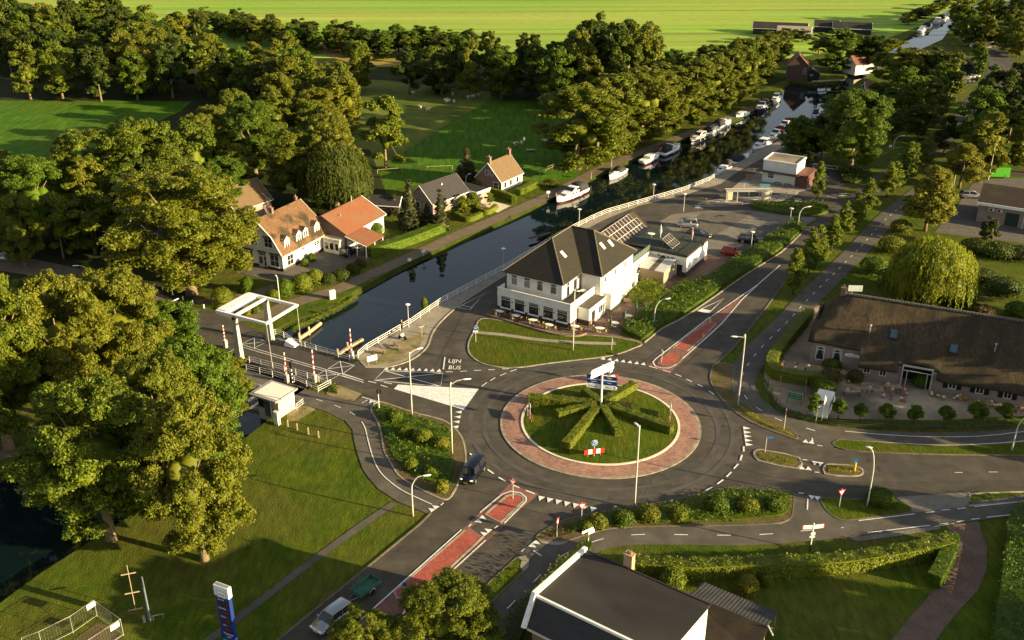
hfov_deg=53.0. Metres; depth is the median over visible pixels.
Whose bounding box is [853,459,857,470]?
bollard
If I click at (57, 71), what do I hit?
woodland tree
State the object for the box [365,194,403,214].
garden shed
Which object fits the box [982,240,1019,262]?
garden shrub
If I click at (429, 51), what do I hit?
woodland tree
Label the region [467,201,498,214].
garden hedge
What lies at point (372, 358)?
information panel
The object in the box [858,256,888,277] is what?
garden shrub
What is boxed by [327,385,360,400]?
sand corner
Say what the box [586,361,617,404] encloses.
direction signpost
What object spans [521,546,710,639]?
black roofed house
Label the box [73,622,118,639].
bare patch
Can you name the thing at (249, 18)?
woodland tree
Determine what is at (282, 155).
broad tree
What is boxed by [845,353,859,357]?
name board
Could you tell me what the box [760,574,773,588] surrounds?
shrub
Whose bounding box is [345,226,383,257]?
carport
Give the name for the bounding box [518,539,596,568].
cycle link crossing
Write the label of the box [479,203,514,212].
dark house drive
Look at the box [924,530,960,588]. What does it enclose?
garden hedge
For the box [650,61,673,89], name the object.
towpath tree
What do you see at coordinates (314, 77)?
woodland tree
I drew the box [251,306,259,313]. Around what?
shrub
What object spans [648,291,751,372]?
median north base
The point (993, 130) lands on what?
feathery tree
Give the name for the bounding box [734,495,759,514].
bed bush
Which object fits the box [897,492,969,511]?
grass paver patch
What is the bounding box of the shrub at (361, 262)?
[354,258,366,268]
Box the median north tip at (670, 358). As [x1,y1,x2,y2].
[659,352,680,364]
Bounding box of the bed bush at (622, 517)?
[611,509,634,528]
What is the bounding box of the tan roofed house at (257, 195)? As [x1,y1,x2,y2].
[212,177,273,218]
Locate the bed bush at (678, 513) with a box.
[668,505,689,522]
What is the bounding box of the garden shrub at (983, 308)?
[969,303,996,315]
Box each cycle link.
[769,493,855,530]
[790,420,841,447]
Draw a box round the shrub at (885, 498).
[864,487,896,510]
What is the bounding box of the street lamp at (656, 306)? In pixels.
[654,298,669,320]
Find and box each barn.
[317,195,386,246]
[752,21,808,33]
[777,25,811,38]
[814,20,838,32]
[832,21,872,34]
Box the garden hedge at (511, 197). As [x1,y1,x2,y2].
[490,187,516,203]
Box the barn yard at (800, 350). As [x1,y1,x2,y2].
[764,305,1023,419]
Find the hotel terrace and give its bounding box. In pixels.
[491,309,595,332]
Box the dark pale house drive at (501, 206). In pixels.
[481,201,508,212]
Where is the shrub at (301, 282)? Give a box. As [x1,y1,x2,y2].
[291,273,312,293]
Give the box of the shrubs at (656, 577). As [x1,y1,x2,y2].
[638,571,659,579]
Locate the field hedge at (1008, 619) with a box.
[989,500,1023,639]
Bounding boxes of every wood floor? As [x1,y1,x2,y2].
[0,58,783,151]
[0,147,386,298]
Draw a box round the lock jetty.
[812,79,845,86]
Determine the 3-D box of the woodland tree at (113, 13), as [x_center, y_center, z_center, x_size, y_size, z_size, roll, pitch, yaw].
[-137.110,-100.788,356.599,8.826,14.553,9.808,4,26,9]
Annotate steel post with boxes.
[141,576,163,622]
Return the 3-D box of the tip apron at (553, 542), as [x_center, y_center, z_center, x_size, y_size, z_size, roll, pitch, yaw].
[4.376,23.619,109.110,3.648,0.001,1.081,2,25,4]
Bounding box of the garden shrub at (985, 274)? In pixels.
[966,267,1000,286]
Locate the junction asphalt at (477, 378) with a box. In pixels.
[461,377,485,379]
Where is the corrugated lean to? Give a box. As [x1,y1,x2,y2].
[691,582,776,634]
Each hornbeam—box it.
[899,164,958,230]
[925,169,959,204]
[940,143,991,187]
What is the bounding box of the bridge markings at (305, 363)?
[229,338,361,381]
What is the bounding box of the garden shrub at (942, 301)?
[935,297,951,306]
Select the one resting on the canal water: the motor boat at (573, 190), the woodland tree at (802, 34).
the motor boat at (573, 190)
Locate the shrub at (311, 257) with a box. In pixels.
[307,253,316,262]
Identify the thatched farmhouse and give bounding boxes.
[808,285,1023,406]
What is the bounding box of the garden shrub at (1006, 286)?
[982,275,1023,300]
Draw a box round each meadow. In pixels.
[0,100,191,155]
[379,100,593,189]
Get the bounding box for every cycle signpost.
[582,527,594,540]
[802,523,824,551]
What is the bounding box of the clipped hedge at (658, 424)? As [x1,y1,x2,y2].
[607,402,675,434]
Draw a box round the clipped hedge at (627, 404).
[603,399,631,408]
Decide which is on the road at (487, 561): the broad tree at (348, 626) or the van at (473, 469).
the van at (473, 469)
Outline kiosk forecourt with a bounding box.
[726,172,812,193]
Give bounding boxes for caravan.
[811,388,835,418]
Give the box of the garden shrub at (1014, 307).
[1003,300,1023,319]
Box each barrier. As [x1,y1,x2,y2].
[222,325,227,347]
[283,352,289,382]
[311,350,316,382]
[349,329,353,358]
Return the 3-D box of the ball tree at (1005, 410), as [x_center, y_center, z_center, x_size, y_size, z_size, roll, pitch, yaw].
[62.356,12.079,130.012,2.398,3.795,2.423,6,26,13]
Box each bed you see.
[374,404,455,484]
[544,522,573,536]
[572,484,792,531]
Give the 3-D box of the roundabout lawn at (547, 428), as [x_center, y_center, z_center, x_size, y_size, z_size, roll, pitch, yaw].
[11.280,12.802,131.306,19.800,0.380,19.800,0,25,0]
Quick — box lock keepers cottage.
[843,55,873,74]
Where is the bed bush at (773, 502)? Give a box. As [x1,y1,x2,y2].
[763,495,786,511]
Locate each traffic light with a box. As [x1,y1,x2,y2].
[289,361,292,382]
[376,389,380,408]
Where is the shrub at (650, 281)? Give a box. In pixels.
[633,277,657,295]
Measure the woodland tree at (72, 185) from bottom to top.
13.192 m
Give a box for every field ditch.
[157,8,947,14]
[186,31,935,35]
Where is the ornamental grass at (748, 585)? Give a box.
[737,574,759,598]
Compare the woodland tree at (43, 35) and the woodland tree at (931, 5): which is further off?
the woodland tree at (931, 5)
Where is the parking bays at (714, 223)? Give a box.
[679,212,752,236]
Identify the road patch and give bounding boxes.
[349,595,367,604]
[429,378,453,386]
[662,459,703,479]
[735,285,754,298]
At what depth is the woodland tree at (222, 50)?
307.37 m
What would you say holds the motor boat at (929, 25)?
on the canal water
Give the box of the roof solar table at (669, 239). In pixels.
[662,233,678,248]
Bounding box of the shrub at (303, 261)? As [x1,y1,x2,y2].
[300,258,308,266]
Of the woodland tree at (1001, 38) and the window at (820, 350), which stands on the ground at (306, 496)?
the woodland tree at (1001, 38)
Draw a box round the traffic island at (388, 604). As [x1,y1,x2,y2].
[361,484,538,628]
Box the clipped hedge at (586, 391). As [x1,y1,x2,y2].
[580,386,602,404]
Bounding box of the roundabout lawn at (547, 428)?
[523,384,677,463]
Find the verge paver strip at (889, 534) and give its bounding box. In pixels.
[850,525,940,540]
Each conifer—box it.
[388,194,402,216]
[395,179,422,231]
[420,203,433,226]
[430,189,452,230]
[454,148,477,181]
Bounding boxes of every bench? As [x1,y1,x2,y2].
[372,349,384,353]
[759,184,769,186]
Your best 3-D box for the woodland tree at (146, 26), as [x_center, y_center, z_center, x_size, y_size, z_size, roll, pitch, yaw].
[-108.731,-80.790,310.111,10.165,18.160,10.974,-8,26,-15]
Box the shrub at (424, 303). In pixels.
[421,297,427,308]
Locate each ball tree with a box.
[807,392,823,418]
[832,398,847,418]
[853,402,868,421]
[877,403,896,424]
[907,404,924,425]
[937,405,956,428]
[966,401,989,428]
[995,402,1014,426]
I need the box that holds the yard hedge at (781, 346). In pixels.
[764,307,833,385]
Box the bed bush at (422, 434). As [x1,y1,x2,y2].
[412,428,432,443]
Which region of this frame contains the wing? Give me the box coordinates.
[681,590,773,639]
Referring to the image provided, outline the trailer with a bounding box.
[348,573,380,600]
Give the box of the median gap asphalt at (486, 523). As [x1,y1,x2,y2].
[470,516,500,537]
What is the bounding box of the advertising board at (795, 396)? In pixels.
[787,391,802,403]
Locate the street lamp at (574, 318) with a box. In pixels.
[572,289,579,349]
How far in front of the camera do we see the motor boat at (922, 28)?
396.84 m
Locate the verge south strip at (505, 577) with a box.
[428,558,522,639]
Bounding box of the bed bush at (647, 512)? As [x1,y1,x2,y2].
[635,503,661,524]
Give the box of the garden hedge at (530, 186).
[515,179,539,195]
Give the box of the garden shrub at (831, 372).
[822,367,842,387]
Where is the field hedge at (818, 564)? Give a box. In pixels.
[632,533,956,581]
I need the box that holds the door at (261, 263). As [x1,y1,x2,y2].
[258,255,263,266]
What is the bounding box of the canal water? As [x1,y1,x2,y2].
[0,0,1010,602]
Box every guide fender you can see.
[298,322,321,341]
[336,338,363,354]
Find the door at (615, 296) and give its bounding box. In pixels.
[613,294,616,306]
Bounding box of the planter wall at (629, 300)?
[624,283,669,305]
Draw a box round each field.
[0,0,955,60]
[298,36,403,66]
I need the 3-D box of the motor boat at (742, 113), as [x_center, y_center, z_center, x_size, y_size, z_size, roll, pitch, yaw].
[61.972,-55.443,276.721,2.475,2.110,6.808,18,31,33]
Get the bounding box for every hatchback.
[339,246,359,256]
[737,232,761,242]
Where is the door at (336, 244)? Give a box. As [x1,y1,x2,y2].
[334,243,338,253]
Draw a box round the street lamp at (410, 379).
[409,347,422,414]
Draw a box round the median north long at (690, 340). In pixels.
[674,322,714,349]
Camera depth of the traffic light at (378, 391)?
133.15 m
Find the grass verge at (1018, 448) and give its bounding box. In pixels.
[834,440,1023,454]
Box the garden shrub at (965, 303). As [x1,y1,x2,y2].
[943,288,979,310]
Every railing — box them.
[246,364,283,378]
[249,356,330,385]
[293,375,330,391]
[296,339,349,359]
[357,168,723,357]
[377,165,452,173]
[768,379,802,417]
[802,414,1012,430]
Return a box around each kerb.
[276,512,430,639]
[370,401,466,500]
[393,530,483,598]
[428,555,529,638]
[467,318,641,367]
[484,493,524,522]
[500,375,700,478]
[521,383,679,465]
[536,487,794,541]
[657,351,683,366]
[672,321,716,350]
[710,362,798,438]
[718,282,784,361]
[753,449,802,468]
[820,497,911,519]
[822,463,863,476]
[833,439,1023,455]
[969,491,1023,505]
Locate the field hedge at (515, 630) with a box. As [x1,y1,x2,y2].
[503,534,593,639]
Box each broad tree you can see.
[0,150,23,179]
[0,154,71,244]
[0,192,47,266]
[0,273,50,450]
[0,370,170,542]
[3,268,114,414]
[3,276,61,373]
[38,191,78,258]
[48,127,120,196]
[62,264,175,391]
[95,116,187,195]
[96,161,261,296]
[112,347,212,482]
[127,388,255,562]
[134,299,203,369]
[145,336,247,467]
[157,187,212,262]
[174,113,230,167]
[190,104,231,152]
[202,155,249,208]
[214,88,250,144]
[214,100,282,173]
[222,355,255,411]
[254,72,298,127]
[263,127,323,198]
[293,87,342,127]
[297,112,363,158]
[326,603,404,639]
[328,75,362,120]
[358,95,408,169]
[392,566,505,639]
[452,195,472,214]
[469,192,480,209]
[484,192,493,204]
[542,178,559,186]
[816,88,895,167]
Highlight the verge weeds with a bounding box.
[330,382,338,393]
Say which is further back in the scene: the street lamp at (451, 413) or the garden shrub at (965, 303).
the garden shrub at (965, 303)
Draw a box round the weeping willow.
[884,235,980,310]
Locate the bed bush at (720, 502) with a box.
[704,495,730,514]
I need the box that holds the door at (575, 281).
[573,278,576,292]
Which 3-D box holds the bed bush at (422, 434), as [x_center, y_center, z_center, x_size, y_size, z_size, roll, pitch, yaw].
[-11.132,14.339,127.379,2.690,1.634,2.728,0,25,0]
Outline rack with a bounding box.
[779,374,806,397]
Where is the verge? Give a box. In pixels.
[970,492,1023,500]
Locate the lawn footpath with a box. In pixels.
[203,501,396,639]
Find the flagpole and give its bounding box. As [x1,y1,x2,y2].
[821,395,826,420]
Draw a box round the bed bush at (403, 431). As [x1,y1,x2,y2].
[397,426,412,437]
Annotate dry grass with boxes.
[739,405,792,434]
[758,452,796,464]
[828,465,858,472]
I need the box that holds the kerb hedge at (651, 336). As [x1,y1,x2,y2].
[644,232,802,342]
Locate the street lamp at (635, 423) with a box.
[634,422,639,507]
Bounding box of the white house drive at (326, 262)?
[225,241,379,282]
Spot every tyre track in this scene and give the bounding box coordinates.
[467,361,734,499]
[482,367,719,490]
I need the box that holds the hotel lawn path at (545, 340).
[476,331,615,344]
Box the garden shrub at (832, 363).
[822,358,841,369]
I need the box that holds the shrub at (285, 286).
[275,278,293,298]
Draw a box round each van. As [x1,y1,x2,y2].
[459,453,485,484]
[985,165,1010,177]
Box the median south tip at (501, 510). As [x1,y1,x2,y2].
[487,495,521,520]
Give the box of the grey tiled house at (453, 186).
[412,173,490,214]
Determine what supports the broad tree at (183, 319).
on the ground at (306, 496)
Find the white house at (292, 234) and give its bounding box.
[241,195,326,271]
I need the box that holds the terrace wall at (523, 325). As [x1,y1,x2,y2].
[486,313,586,336]
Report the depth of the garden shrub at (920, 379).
139.28 m
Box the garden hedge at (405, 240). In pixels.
[363,223,448,256]
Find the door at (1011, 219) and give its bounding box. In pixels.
[1004,212,1019,226]
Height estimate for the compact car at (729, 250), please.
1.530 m
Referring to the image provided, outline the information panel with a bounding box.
[367,354,376,365]
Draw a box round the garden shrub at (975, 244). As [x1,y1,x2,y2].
[959,237,994,257]
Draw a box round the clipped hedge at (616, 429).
[599,403,622,436]
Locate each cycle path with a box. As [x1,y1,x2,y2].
[273,379,443,513]
[491,495,1023,637]
[733,167,1023,444]
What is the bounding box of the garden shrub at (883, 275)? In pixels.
[876,267,898,289]
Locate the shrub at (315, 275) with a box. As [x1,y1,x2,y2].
[306,269,322,285]
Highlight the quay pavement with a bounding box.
[354,140,788,366]
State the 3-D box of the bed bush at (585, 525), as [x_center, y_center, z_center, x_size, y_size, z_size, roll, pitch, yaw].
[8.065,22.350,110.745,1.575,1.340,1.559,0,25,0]
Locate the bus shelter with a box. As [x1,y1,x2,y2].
[725,188,771,201]
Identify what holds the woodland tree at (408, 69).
on the sheep pasture
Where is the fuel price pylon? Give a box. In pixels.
[213,581,237,639]
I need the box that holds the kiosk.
[756,152,816,188]
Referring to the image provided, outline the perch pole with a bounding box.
[121,565,142,610]
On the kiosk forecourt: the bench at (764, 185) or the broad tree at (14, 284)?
the bench at (764, 185)
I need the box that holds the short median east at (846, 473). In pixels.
[824,464,861,474]
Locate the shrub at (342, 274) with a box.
[332,268,350,282]
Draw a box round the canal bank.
[0,0,982,482]
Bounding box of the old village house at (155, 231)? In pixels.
[127,223,160,254]
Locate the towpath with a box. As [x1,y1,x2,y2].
[222,102,771,320]
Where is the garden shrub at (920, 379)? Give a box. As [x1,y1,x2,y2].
[912,373,930,389]
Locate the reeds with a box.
[291,295,359,332]
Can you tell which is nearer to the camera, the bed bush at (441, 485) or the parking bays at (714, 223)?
the bed bush at (441, 485)
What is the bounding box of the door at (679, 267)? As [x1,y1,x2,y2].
[676,264,681,274]
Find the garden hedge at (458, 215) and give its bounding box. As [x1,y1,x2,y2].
[451,209,483,222]
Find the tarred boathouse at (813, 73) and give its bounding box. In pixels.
[807,65,819,80]
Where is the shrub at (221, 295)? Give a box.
[210,286,233,307]
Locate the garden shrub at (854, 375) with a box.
[846,369,864,383]
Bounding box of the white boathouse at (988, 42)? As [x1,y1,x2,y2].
[970,37,992,47]
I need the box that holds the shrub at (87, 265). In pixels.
[81,262,91,270]
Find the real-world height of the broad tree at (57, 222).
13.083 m
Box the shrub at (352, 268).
[345,263,360,274]
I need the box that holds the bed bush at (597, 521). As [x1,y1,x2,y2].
[587,512,608,531]
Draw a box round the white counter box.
[284,338,298,347]
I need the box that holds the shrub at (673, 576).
[658,566,688,590]
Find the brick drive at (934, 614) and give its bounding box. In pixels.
[892,522,986,639]
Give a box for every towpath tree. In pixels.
[530,83,629,172]
[565,77,631,158]
[590,83,633,116]
[593,72,647,154]
[614,65,682,142]
[622,68,651,115]
[644,68,689,132]
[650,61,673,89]
[668,65,709,126]
[673,51,701,78]
[682,58,722,115]
[696,52,738,108]
[708,44,732,91]
[708,48,752,105]
[723,43,762,97]
[727,37,748,59]
[739,38,773,87]
[755,35,778,80]
[762,33,785,69]
[774,29,793,56]
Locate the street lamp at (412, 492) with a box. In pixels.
[411,474,430,516]
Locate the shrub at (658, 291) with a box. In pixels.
[625,278,665,303]
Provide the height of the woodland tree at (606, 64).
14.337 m
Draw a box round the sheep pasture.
[351,79,490,170]
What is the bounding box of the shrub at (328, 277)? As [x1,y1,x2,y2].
[321,272,336,284]
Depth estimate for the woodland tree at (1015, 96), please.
238.18 m
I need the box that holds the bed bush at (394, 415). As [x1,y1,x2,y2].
[385,408,403,422]
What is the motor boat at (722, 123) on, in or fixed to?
on the canal water
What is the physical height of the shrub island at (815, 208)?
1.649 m
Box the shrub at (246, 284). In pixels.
[240,276,253,293]
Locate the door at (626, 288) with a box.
[624,285,627,297]
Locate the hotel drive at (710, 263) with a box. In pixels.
[574,255,734,342]
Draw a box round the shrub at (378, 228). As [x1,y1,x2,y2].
[371,222,383,234]
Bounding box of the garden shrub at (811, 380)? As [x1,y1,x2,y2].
[808,374,822,387]
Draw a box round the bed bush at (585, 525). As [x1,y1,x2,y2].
[580,521,593,533]
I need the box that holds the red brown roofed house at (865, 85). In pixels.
[861,81,897,102]
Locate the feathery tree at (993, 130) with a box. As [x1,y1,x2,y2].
[960,115,1009,156]
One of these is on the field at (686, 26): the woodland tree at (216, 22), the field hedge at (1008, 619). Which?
the woodland tree at (216, 22)
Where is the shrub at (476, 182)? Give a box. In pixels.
[473,179,481,185]
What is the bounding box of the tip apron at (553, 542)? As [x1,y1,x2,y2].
[538,539,568,544]
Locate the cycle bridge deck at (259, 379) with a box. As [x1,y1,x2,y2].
[244,370,305,394]
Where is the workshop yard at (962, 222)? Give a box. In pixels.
[935,177,1023,242]
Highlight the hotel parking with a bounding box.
[660,210,816,260]
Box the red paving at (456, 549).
[395,531,481,596]
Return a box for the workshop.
[976,183,1023,228]
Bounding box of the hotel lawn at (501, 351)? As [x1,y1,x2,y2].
[469,319,640,366]
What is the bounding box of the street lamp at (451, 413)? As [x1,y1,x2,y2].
[450,378,470,453]
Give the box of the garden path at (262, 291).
[194,284,277,304]
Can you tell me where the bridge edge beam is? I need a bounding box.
[244,337,354,389]
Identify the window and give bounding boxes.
[250,239,257,245]
[258,398,263,407]
[263,256,267,266]
[264,238,272,249]
[270,255,279,267]
[287,253,293,265]
[324,241,328,249]
[329,242,333,250]
[493,182,498,188]
[500,295,510,309]
[510,274,517,286]
[513,298,524,313]
[523,277,530,289]
[527,302,538,316]
[535,280,543,292]
[542,305,553,320]
[549,283,556,295]
[556,309,567,324]
[566,282,569,296]
[598,303,602,313]
[815,346,824,359]
[832,349,841,360]
[879,371,885,376]
[948,384,955,388]
[975,388,983,393]
[1003,392,1011,398]
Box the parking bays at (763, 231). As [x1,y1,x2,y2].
[731,222,781,255]
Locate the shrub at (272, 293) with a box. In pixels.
[267,288,279,298]
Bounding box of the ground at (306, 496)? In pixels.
[0,0,1023,639]
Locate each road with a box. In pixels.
[0,253,199,312]
[0,447,22,459]
[195,310,510,446]
[280,452,638,639]
[389,143,847,377]
[466,355,665,506]
[620,23,1013,405]
[640,386,1023,502]
[1010,170,1023,175]
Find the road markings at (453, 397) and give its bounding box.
[317,193,1023,619]
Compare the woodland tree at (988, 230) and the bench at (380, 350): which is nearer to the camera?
the bench at (380, 350)
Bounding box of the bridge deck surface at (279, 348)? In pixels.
[243,337,352,384]
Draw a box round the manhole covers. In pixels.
[398,306,872,551]
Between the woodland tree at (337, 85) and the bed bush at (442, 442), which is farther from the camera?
the woodland tree at (337, 85)
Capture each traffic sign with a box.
[473,326,477,341]
[526,403,532,421]
[578,502,585,518]
[584,440,603,456]
[606,369,617,380]
[839,489,845,506]
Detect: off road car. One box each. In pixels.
[0,250,17,260]
[677,217,698,227]
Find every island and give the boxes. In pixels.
[701,192,796,204]
[711,363,796,437]
[750,198,830,215]
[821,498,910,518]
[834,165,870,182]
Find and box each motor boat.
[556,181,589,202]
[609,166,627,178]
[638,150,658,164]
[658,143,679,156]
[690,130,709,143]
[703,124,717,133]
[713,118,730,129]
[716,159,732,173]
[731,150,748,164]
[736,110,749,116]
[752,137,772,151]
[755,98,769,112]
[767,126,786,140]
[771,92,781,103]
[778,117,789,126]
[812,103,828,112]
[812,107,819,117]
[917,25,927,32]
[924,22,932,28]
[933,17,942,23]
[938,14,946,20]
[963,74,979,78]
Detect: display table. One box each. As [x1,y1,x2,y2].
[843,389,860,396]
[884,383,901,390]
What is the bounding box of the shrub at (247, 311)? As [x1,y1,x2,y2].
[240,304,251,314]
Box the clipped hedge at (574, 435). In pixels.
[560,404,601,450]
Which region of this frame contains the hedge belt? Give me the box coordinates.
[622,215,803,339]
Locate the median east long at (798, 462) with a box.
[755,450,800,467]
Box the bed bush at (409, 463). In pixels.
[402,457,417,471]
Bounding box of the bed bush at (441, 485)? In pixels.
[433,479,448,493]
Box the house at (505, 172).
[474,147,523,190]
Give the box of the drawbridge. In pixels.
[215,292,301,360]
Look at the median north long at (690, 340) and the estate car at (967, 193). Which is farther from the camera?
the estate car at (967, 193)
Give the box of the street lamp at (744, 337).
[730,334,745,405]
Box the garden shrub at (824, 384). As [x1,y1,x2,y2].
[811,378,836,394]
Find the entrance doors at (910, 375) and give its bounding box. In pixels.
[902,365,931,378]
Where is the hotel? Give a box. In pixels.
[497,211,708,328]
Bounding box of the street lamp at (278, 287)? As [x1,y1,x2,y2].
[274,275,279,303]
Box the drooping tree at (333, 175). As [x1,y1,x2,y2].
[295,143,374,215]
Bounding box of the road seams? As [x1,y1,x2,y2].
[327,281,980,614]
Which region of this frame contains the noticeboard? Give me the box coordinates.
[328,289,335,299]
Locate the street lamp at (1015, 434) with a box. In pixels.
[1011,418,1023,450]
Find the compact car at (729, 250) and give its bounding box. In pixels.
[720,245,740,255]
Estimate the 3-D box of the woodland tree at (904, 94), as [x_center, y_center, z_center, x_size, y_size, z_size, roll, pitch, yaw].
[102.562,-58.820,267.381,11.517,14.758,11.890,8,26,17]
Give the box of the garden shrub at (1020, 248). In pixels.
[1011,245,1023,263]
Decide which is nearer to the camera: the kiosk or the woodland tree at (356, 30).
the kiosk
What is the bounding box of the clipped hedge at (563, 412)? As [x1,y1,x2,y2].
[555,400,597,417]
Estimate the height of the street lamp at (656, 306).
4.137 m
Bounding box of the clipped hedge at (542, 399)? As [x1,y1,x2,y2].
[526,393,593,406]
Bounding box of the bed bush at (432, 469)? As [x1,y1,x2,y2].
[421,463,439,476]
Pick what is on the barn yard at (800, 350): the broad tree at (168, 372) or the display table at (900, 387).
the display table at (900, 387)
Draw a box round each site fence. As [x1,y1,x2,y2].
[38,616,72,639]
[69,600,96,632]
[89,619,123,639]
[94,600,123,634]
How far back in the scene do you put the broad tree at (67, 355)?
124.40 m
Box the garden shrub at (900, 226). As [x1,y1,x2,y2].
[890,219,913,235]
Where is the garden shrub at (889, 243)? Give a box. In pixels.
[876,235,907,255]
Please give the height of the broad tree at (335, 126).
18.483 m
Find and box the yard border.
[764,379,1021,428]
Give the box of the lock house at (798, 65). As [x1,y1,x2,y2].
[786,51,809,81]
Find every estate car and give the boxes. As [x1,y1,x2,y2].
[309,597,350,635]
[685,227,711,238]
[959,189,979,198]
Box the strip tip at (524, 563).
[518,555,528,570]
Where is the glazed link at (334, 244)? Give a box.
[322,235,344,253]
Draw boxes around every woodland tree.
[0,0,21,15]
[0,12,6,27]
[0,18,9,29]
[0,29,27,73]
[0,180,7,234]
[2,10,34,36]
[3,25,24,55]
[5,9,17,20]
[7,43,43,99]
[13,30,43,78]
[16,3,41,24]
[27,22,51,43]
[28,31,50,61]
[32,4,58,31]
[35,3,56,23]
[36,40,75,83]
[38,42,78,98]
[43,29,76,62]
[45,18,76,43]
[50,14,71,25]
[50,172,83,226]
[55,0,66,11]
[56,1,81,40]
[60,158,107,235]
[64,188,120,254]
[66,0,87,38]
[72,34,100,62]
[73,30,93,51]
[74,46,108,88]
[76,13,103,45]
[76,32,111,69]
[78,0,104,18]
[79,46,112,101]
[80,151,98,156]
[86,1,108,29]
[89,20,115,47]
[96,151,129,175]
[96,169,136,225]
[100,0,122,19]
[102,9,128,30]
[103,12,128,42]
[103,30,138,76]
[107,5,131,18]
[110,19,144,38]
[110,34,139,64]
[112,49,151,100]
[123,46,154,87]
[124,156,153,176]
[125,35,157,77]
[128,13,152,29]
[129,22,140,44]
[130,187,162,250]
[131,130,151,155]
[132,21,166,71]
[134,4,157,18]
[135,6,155,22]
[144,28,164,43]
[149,42,189,98]
[150,149,180,166]
[151,19,179,52]
[152,135,193,161]
[162,11,192,44]
[163,35,187,83]
[164,12,189,34]
[164,36,194,90]
[173,119,216,166]
[184,8,208,40]
[187,162,217,216]
[188,12,209,34]
[191,33,226,77]
[192,40,217,96]
[193,36,227,56]
[198,6,211,24]
[202,51,236,99]
[207,11,223,25]
[208,12,223,35]
[210,13,226,31]
[223,14,241,40]
[225,143,263,185]
[226,13,244,33]
[226,59,260,100]
[227,45,249,91]
[229,8,244,17]
[233,18,251,41]
[237,41,268,72]
[244,13,254,32]
[244,16,256,38]
[247,19,269,45]
[247,53,280,98]
[251,19,267,40]
[255,114,287,170]
[256,91,297,137]
[261,14,276,22]
[262,50,279,73]
[263,19,284,41]
[267,17,281,32]
[268,28,285,41]
[269,30,299,74]
[276,56,308,98]
[277,45,312,84]
[280,22,299,30]
[284,23,303,47]
[288,61,327,115]
[291,18,306,41]
[294,101,331,148]
[295,48,316,85]
[299,23,318,47]
[304,21,319,39]
[306,31,326,52]
[311,62,338,86]
[321,26,335,49]
[322,60,352,82]
[325,72,363,130]
[326,19,340,38]
[326,28,345,52]
[339,31,356,54]
[340,21,353,31]
[344,39,375,89]
[351,25,363,35]
[354,29,375,52]
[370,32,376,52]
[371,29,379,45]
[372,33,395,58]
[376,30,395,52]
[388,23,408,51]
[389,45,425,93]
[398,36,420,53]
[401,30,422,51]
[409,25,426,50]
[420,34,437,52]
[420,45,440,85]
[422,51,458,96]
[425,25,444,46]
[430,35,450,55]
[439,29,455,38]
[445,35,480,81]
[448,33,461,52]
[455,40,484,97]
[458,36,478,50]
[459,28,478,40]
[476,30,500,85]
[485,45,516,100]
[493,51,525,91]
[512,32,545,83]
[520,60,560,103]
[521,43,553,95]
[535,46,577,98]
[545,41,562,59]
[556,45,578,79]
[563,29,592,62]
[566,30,597,79]
[575,55,603,86]
[576,18,599,53]
[589,49,605,65]
[594,19,609,55]
[596,11,608,25]
[599,21,634,61]
[601,54,619,72]
[604,58,627,84]
[611,35,643,69]
[624,18,640,35]
[628,59,647,73]
[630,23,641,47]
[631,24,666,66]
[637,21,665,55]
[664,48,683,59]
[665,57,678,64]
[694,45,714,76]
[759,31,773,43]
[776,115,819,160]
[780,28,793,38]
[791,29,799,38]
[794,28,811,41]
[807,32,827,54]
[808,114,834,158]
[814,28,863,71]
[852,34,869,52]
[855,35,893,69]
[868,80,896,108]
[869,38,909,81]
[883,65,931,113]
[884,108,906,136]
[885,47,929,86]
[898,11,917,24]
[900,104,938,142]
[911,8,928,20]
[916,45,956,75]
[918,6,936,14]
[920,75,946,109]
[924,94,951,127]
[926,3,942,13]
[930,62,965,106]
[932,115,962,152]
[933,0,948,8]
[944,0,956,5]
[946,52,967,96]
[948,0,971,29]
[951,7,980,39]
[955,0,976,11]
[955,85,1012,143]
[959,18,981,45]
[970,15,998,42]
[970,41,987,62]
[970,63,1022,115]
[972,47,989,76]
[972,111,1010,171]
[975,0,997,25]
[975,0,1003,18]
[978,216,1000,241]
[986,84,1023,131]
[987,27,1004,47]
[994,29,1010,50]
[995,0,1007,14]
[1000,9,1023,38]
[1000,30,1017,54]
[1001,62,1023,107]
[1002,84,1023,142]
[1003,4,1013,20]
[1004,1,1020,22]
[1007,105,1023,166]
[1008,32,1023,56]
[1009,0,1018,4]
[1009,0,1023,21]
[1009,18,1023,40]
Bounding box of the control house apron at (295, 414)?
[287,405,315,421]
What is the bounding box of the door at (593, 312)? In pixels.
[591,310,594,323]
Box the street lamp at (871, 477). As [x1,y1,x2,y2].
[865,446,873,505]
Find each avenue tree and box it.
[783,247,808,294]
[801,226,824,277]
[810,224,831,264]
[811,161,827,201]
[823,214,845,250]
[838,200,856,236]
[850,192,866,224]
[859,177,881,214]
[876,161,901,196]
[891,161,905,189]
[899,141,921,183]
[907,143,923,170]
[919,131,937,166]
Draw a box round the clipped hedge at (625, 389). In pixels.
[602,380,637,403]
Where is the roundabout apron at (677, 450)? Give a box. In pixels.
[503,376,698,476]
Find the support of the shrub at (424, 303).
on the quay pavement
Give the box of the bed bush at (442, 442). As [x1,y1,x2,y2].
[432,436,449,448]
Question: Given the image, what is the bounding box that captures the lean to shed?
[639,254,676,283]

